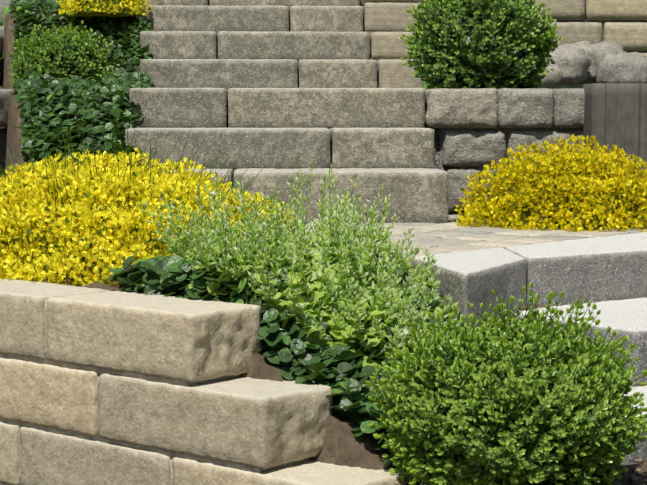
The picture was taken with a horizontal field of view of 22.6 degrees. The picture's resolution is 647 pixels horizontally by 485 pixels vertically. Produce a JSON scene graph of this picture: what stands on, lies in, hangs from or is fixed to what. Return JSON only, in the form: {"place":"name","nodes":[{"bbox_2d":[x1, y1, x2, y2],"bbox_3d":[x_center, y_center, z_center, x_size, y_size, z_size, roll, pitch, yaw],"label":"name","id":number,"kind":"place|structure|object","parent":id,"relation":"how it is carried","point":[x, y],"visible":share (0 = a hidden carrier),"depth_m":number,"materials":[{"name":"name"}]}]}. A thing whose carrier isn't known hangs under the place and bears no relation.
{"place":"outdoors","nodes":[
{"label":"outdoors","id":0,"kind":"place"},
{"bbox_2d":[0,6,646,484],"bbox_3d":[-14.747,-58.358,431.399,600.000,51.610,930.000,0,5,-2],"label":"terrain","id":1,"kind":"structure","parent":0,"point":[344,444],"depth_m":3.84,"materials":[{"name":"soil"}]},
{"bbox_2d":[0,0,15,179],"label":"walls","id":2,"kind":"structure","parent":1,"relation":"on","point":[4,99],"depth_m":8.54,"materials":[{"name":"stone"}]},
{"bbox_2d":[7,20,116,88],"bbox_3d":[-1.310,-0.905,8.147,0.535,0.398,0.526,0,5,-2],"label":"boxwood","id":3,"kind":"object","parent":1,"relation":"on","point":[69,53],"visible":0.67,"depth_m":8.01,"materials":[{"name":"green plant"}]},
{"bbox_2d":[8,0,153,179],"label":"cover","id":4,"kind":"object","parent":1,"relation":"on","point":[46,97],"visible":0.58,"depth_m":6.98,"materials":[{"name":"green plant"}]},
{"bbox_2d":[57,0,150,17],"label":"flowers","id":5,"kind":"object","parent":4,"relation":"on","point":[101,8],"visible":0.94,"depth_m":8.94,"materials":[{"name":"yellow plant"}]},
{"bbox_2d":[0,119,301,287],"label":"broom","id":6,"kind":"object","parent":1,"relation":"on","point":[78,222],"visible":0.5,"depth_m":4.64,"materials":[{"name":"yellow plant"}]},
{"bbox_2d":[0,279,407,484],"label":"front wall","id":7,"kind":"structure","parent":1,"relation":"on","point":[258,423],"depth_m":3.83,"materials":[{"name":"stone"}]},
{"bbox_2d":[0,299,308,484],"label":"front wall mortar","id":8,"kind":"object","parent":7,"relation":"attached to","point":[99,372],"visible":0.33,"depth_m":3.88,"materials":[{"name":"grey concrete"}]},
{"bbox_2d":[125,0,448,223],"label":"stairs","id":9,"kind":"structure","parent":1,"relation":"on","point":[275,90],"depth_m":6.92,"materials":[{"name":"stone"}]},
{"bbox_2d":[101,241,611,484],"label":"cover","id":10,"kind":"object","parent":1,"relation":"on","point":[315,359],"visible":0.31,"depth_m":3.90,"materials":[{"name":"green plant"}]},
{"bbox_2d":[138,159,459,370],"bbox_3d":[-0.042,0.075,4.263,0.878,0.592,0.862,0,5,-2],"label":"shrub","id":11,"kind":"object","parent":10,"relation":"on","point":[262,248],"visible":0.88,"depth_m":4.13,"materials":[{"name":"green plant"}]},
{"bbox_2d":[104,221,646,283],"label":"landing pavers","id":12,"kind":"object","parent":1,"relation":"on","point":[441,238],"visible":0.23,"depth_m":5.63,"materials":[{"name":"beige stone"}]},
{"bbox_2d":[447,133,646,232],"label":"broom","id":13,"kind":"object","parent":12,"relation":"on","point":[573,189],"visible":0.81,"depth_m":6.01,"materials":[{"name":"yellow plant"}]},
{"bbox_2d":[398,0,562,88],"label":"boxwood","id":14,"kind":"object","parent":1,"relation":"on","point":[476,44],"visible":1,"depth_m":7.15,"materials":[{"name":"green plant"}]},
{"bbox_2d":[360,0,646,87],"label":"wall","id":15,"kind":"structure","parent":1,"relation":"on","point":[386,22],"depth_m":10.10,"materials":[{"name":"stone"}]},
{"bbox_2d":[539,0,646,88],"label":"wall mortar","id":16,"kind":"object","parent":15,"relation":"attached to","point":[575,85],"visible":0.04,"depth_m":10.17,"materials":[{"name":"concrete"}]},
{"bbox_2d":[425,88,584,219],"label":"cheek wall","id":17,"kind":"structure","parent":1,"relation":"on","point":[505,108],"depth_m":6.94,"materials":[{"name":"stone"}]},
{"bbox_2d":[440,126,581,171],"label":"wall joints","id":18,"kind":"object","parent":17,"relation":"attached to","point":[507,130],"depth_m":7.00,"materials":[{"name":"concrete"}]},
{"bbox_2d":[365,282,646,484],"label":"boxwood","id":19,"kind":"object","parent":1,"relation":"on","point":[529,401],"visible":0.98,"depth_m":3.42,"materials":[{"name":"green plant"}]},
{"bbox_2d":[411,232,646,464],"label":"stairs","id":20,"kind":"structure","parent":1,"relation":"on","point":[607,275],"depth_m":4.79,"materials":[{"name":"stone"}]},
{"bbox_2d":[537,41,646,87],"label":"rock pile","id":21,"kind":"object","parent":1,"relation":"on","point":[583,62],"visible":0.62,"depth_m":9.21,"materials":[{"name":"stone"}]},
{"bbox_2d":[582,83,646,171],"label":"wooden planter","id":22,"kind":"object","parent":1,"relation":"on","point":[617,112],"depth_m":6.76,"materials":[{"name":"grey wood"}]},
{"bbox_2d":[611,457,646,484],"bbox_3d":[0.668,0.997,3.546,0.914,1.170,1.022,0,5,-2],"label":"pebbles","id":23,"kind":"object","parent":1,"relation":"on","point":[633,478],"visible":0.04,"depth_m":3.70,"materials":[{"name":"stone"}]}
]}

